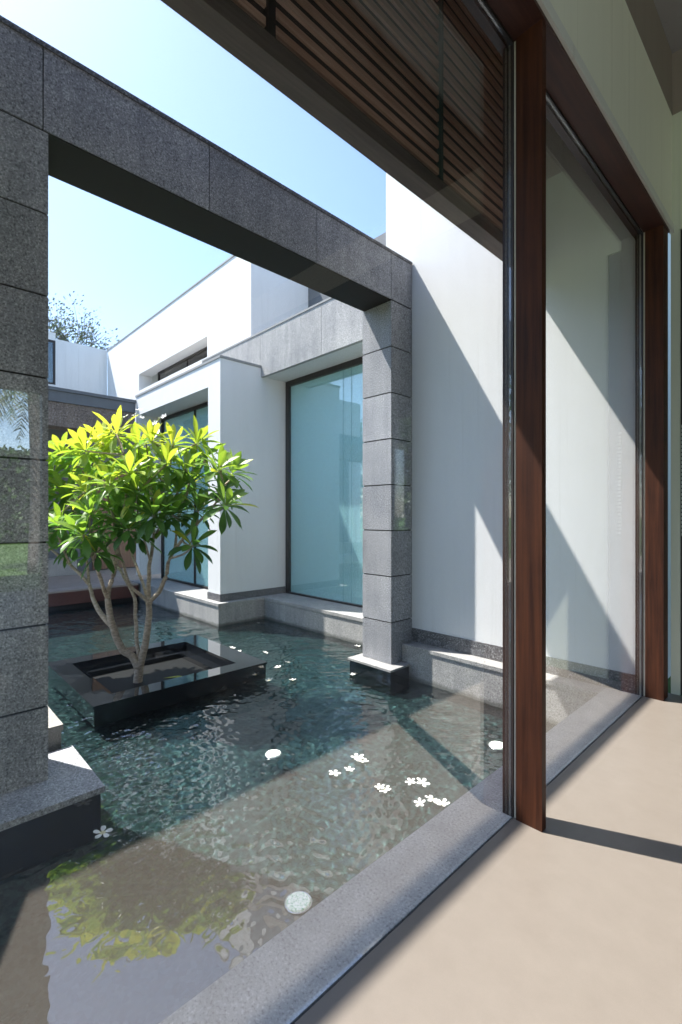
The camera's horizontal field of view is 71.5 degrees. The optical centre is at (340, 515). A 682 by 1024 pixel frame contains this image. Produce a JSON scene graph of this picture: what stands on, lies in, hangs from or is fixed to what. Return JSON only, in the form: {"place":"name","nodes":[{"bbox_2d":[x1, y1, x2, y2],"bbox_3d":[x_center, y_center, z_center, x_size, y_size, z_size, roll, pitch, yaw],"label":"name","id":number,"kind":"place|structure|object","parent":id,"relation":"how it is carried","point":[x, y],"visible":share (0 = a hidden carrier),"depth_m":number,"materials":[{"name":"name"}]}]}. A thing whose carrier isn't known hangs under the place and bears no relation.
{"place":"outdoors","nodes":[
{"label":"outdoors","id":0,"kind":"place"},
{"bbox_2d":[53,567,160,580],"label":"terrace paving","id":1,"kind":"structure","parent":0,"point":[131,571],"depth_m":12.78,"materials":[{"name":"stone"}]},
{"bbox_2d":[48,386,135,576],"bbox_3d":[-7.965,-0.595,10.629,9.200,4.290,3.430,0,0,-44],"label":"entrance canopy","id":2,"kind":"object","parent":1,"relation":"on","point":[70,409],"visible":0.15,"depth_m":10.89,"materials":[{"name":"grey stone"}]},
{"bbox_2d":[48,573,137,610],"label":"timber deck","id":3,"kind":"structure","parent":1,"relation":"on","point":[68,592],"depth_m":10.23,"materials":[{"name":"brown wood"}]},
{"bbox_2d":[0,0,385,349],"label":"sky","id":4,"kind":"structure","parent":0,"point":[129,265],"materials":[{"name":"blue"}]},
{"bbox_2d":[0,600,555,1023],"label":"pool water","id":5,"kind":"structure","parent":0,"point":[166,898],"depth_m":3.07,"materials":[{"name":"teal liquid"}]},
{"bbox_2d":[93,826,112,838],"bbox_3d":[-1.442,1.919,2.873,0.107,0.022,0.108,0,0,-44],"label":"floating flower","id":6,"kind":"object","parent":5,"relation":"on","point":[103,832],"visible":1,"depth_m":2.87,"materials":[{"name":"white plant"}]},
{"bbox_2d":[264,749,281,758],"bbox_3d":[-0.547,1.923,3.826,0.142,0.014,0.142,0,0,-44],"label":"pool lamp","id":7,"kind":"object","parent":5,"relation":"on","point":[272,754],"visible":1,"depth_m":3.81,"materials":[{"name":"white glass"}]},
{"bbox_2d":[284,891,312,914],"bbox_3d":[-0.212,1.923,2.358,0.142,0.014,0.142,0,0,-44],"label":"pool lamp","id":8,"kind":"object","parent":5,"relation":"on","point":[298,902],"visible":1,"depth_m":2.35,"materials":[{"name":"white glass"}]},
{"bbox_2d":[329,770,340,775],"bbox_3d":[-0.051,1.919,3.532,0.091,0.014,0.094,0,0,-44],"label":"floating flower","id":9,"kind":"object","parent":5,"relation":"on","point":[332,773],"visible":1,"depth_m":3.54,"materials":[{"name":"white plant"}]},
{"bbox_2d":[351,753,363,759],"bbox_3d":[0.136,1.917,3.763,0.109,0.017,0.107,0,0,-44],"label":"floating flower","id":10,"kind":"object","parent":5,"relation":"on","point":[359,757],"visible":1,"depth_m":3.77,"materials":[{"name":"white plant"}]},
{"bbox_2d":[356,758,368,762],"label":"floating flower","id":11,"kind":"object","parent":5,"relation":"on","point":[363,760],"visible":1,"depth_m":3.71,"materials":[{"name":"white plant"}]},
{"bbox_2d":[375,783,383,789],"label":"floating flower","id":12,"kind":"object","parent":5,"relation":"on","point":[379,787],"visible":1,"depth_m":3.36,"materials":[{"name":"white plant"}]},
{"bbox_2d":[379,785,390,792],"bbox_3d":[0.311,1.917,3.321,0.084,0.024,0.086,0,0,-44],"label":"floating flower","id":13,"kind":"object","parent":5,"relation":"on","point":[387,789],"visible":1,"depth_m":3.32,"materials":[{"name":"white plant"}]},
{"bbox_2d":[405,778,414,784],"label":"floating flower","id":14,"kind":"object","parent":5,"relation":"on","point":[411,781],"visible":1,"depth_m":3.42,"materials":[{"name":"white plant"}]},
{"bbox_2d":[414,798,424,806],"bbox_3d":[0.525,1.918,3.165,0.074,0.022,0.079,0,0,-44],"label":"floating flower","id":15,"kind":"object","parent":5,"relation":"on","point":[419,802],"visible":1,"depth_m":3.17,"materials":[{"name":"white plant"}]},
{"bbox_2d":[416,777,429,786],"bbox_3d":[0.587,1.918,3.413,0.103,0.025,0.097,0,0,-44],"label":"floating flower","id":16,"kind":"object","parent":5,"relation":"on","point":[423,782],"visible":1,"depth_m":3.41,"materials":[{"name":"white plant"}]},
{"bbox_2d":[425,795,437,803],"bbox_3d":[0.616,1.922,3.207,0.094,0.030,0.096,0,0,-44],"label":"floating flower","id":17,"kind":"object","parent":5,"relation":"on","point":[430,799],"visible":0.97,"depth_m":3.21,"materials":[{"name":"white plant"}]},
{"bbox_2d":[437,798,449,806],"bbox_3d":[0.678,1.916,3.161,0.092,0.020,0.089,0,0,-44],"label":"floating flower","id":18,"kind":"object","parent":5,"relation":"on","point":[444,801],"visible":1,"depth_m":3.16,"materials":[{"name":"white plant"}]},
{"bbox_2d":[488,741,502,750],"bbox_3d":[1.312,1.923,3.965,0.160,0.014,0.160,0,0,-44],"label":"pool lamp","id":19,"kind":"object","parent":5,"relation":"on","point":[496,745],"visible":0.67,"depth_m":3.95,"materials":[{"name":"white glass"}]},
{"bbox_2d":[294,693,681,1023],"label":"interior floor","id":20,"kind":"structure","parent":0,"point":[571,913],"depth_m":1.79,"materials":[{"name":"beige stone"}]},
{"bbox_2d":[503,19,545,831],"bbox_3d":[0.920,-0.435,2.380,0.055,3.930,0.205,0,0,-44],"label":"timber post","id":21,"kind":"object","parent":20,"relation":"on","point":[524,429],"visible":0.98,"depth_m":2.35,"materials":[{"name":"brown wood"}]},
{"bbox_2d":[635,225,667,700],"bbox_3d":[2.646,-0.435,4.033,0.160,3.930,0.205,0,0,-44],"label":"timber post","id":22,"kind":"object","parent":20,"relation":"on","point":[651,463],"visible":0.98,"depth_m":3.97,"materials":[{"name":"brown wood"}]},
{"bbox_2d":[296,592,681,695],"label":"ground","id":23,"kind":"structure","parent":0,"point":[669,684],"depth_m":4.46,"materials":[{"name":"grey stone"}]},
{"bbox_2d":[48,291,119,349],"bbox_3d":[-18.431,-7.028,33.624,8.598,17.249,6.083,0,0,-10],"label":"distant tree","id":24,"kind":"object","parent":23,"relation":"on","point":[63,337],"visible":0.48,"depth_m":33.30,"materials":[{"name":"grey plant"}]},
{"bbox_2d":[386,118,670,724],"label":"white wing","id":25,"kind":"structure","parent":23,"relation":"on","point":[454,645],"depth_m":4.63,"materials":[{"name":"white paint"}]},
{"bbox_3d":[-1.719,-3.475,0.815,10.645,1.950,1.285,0,0,-44],"label":"roof overhang","id":26,"kind":"object","parent":25,"relation":"attached to","visible":0},
{"bbox_2d":[161,0,502,261],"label":"louvred screen","id":27,"kind":"object","parent":26,"relation":"attached to","point":[408,94],"visible":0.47,"depth_m":3.22,"materials":[{"name":"brown wood"}]},
{"bbox_2d":[536,0,681,694],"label":"garden hall","id":28,"kind":"structure","parent":23,"relation":"on","point":[625,56],"depth_m":3.63,"materials":[{"name":"beige paint"}]},
{"bbox_2d":[461,0,669,238],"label":"timber beam","id":29,"kind":"structure","parent":28,"relation":"attached to","point":[577,120],"depth_m":2.86,"materials":[{"name":"brown wood"}]},
{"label":"pool basin","id":30,"kind":"structure","parent":0,"visible":0},
{"bbox_2d":[48,707,62,752],"bbox_3d":[-3.101,1.903,3.718,1.265,0.635,1.540,0,0,-44],"label":"stone step","id":31,"kind":"object","parent":30,"relation":"on","point":[55,726],"visible":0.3,"depth_m":3.58,"materials":[{"name":"stone"}]},
{"bbox_2d":[48,635,266,724],"bbox_3d":[-2.195,1.985,5.645,1.920,0.470,1.790,0,0,-44],"label":"pool planter","id":32,"kind":"object","parent":30,"relation":"in","point":[98,688],"visible":0.9,"depth_m":5.44,"materials":[{"name":"black stone"}]},
{"bbox_2d":[46,405,258,683],"bbox_3d":[-2.526,0.509,5.480,3.536,3.509,1.686,0,0,18],"label":"frangipani tree","id":33,"kind":"object","parent":32,"relation":"in","point":[122,498],"visible":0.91,"depth_m":5.26,"materials":[{"name":"green plant"}]},
{"bbox_2d":[0,15,411,855],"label":"granite portal","id":34,"kind":"object","parent":30,"relation":"on","point":[72,121],"visible":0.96,"depth_m":3.38,"materials":[{"name":"grey stone"}]},
{"bbox_2d":[47,232,385,644],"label":"white house","id":35,"kind":"structure","parent":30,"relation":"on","point":[261,367],"depth_m":9.01,"materials":[{"name":"paint"}]},
{"bbox_2d":[47,339,55,384],"bbox_3d":[-9.276,-4.760,14.586,0.780,1.380,0.300,0,0,-44],"label":"window","id":36,"kind":"structure","parent":35,"relation":"in","point":[51,378],"depth_m":14.86,"materials":[{"name":"blue glass"}]},
{"bbox_2d":[158,347,206,380],"bbox_3d":[-4.041,-3.885,12.380,0.050,0.476,3.528,0,0,-44],"label":"window","id":37,"kind":"structure","parent":35,"relation":"in","point":[201,354],"depth_m":12.50,"materials":[{"name":"grey glass"}]},
{"bbox_2d":[161,402,207,588],"bbox_3d":[-3.198,-0.425,10.300,0.070,3.870,3.280,0,0,-44],"label":"window","id":38,"kind":"structure","parent":35,"relation":"in","point":[177,572],"depth_m":10.57,"materials":[{"name":"blue glass"}]},
{"bbox_2d":[286,356,363,607],"bbox_3d":[0.140,-0.559,8.145,0.070,4.178,3.510,0,0,-44],"label":"window","id":39,"kind":"structure","parent":35,"relation":"in","point":[324,408],"depth_m":8.59,"materials":[{"name":"blue glass"}]},
{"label":"kerb wall","id":40,"kind":"structure","parent":30,"relation":"on","visible":0},
{"bbox_2d":[159,687,641,1023],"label":"kerb coping","id":41,"kind":"object","parent":40,"relation":"on","point":[295,971],"visible":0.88,"depth_m":1.85,"materials":[{"name":"stone"}]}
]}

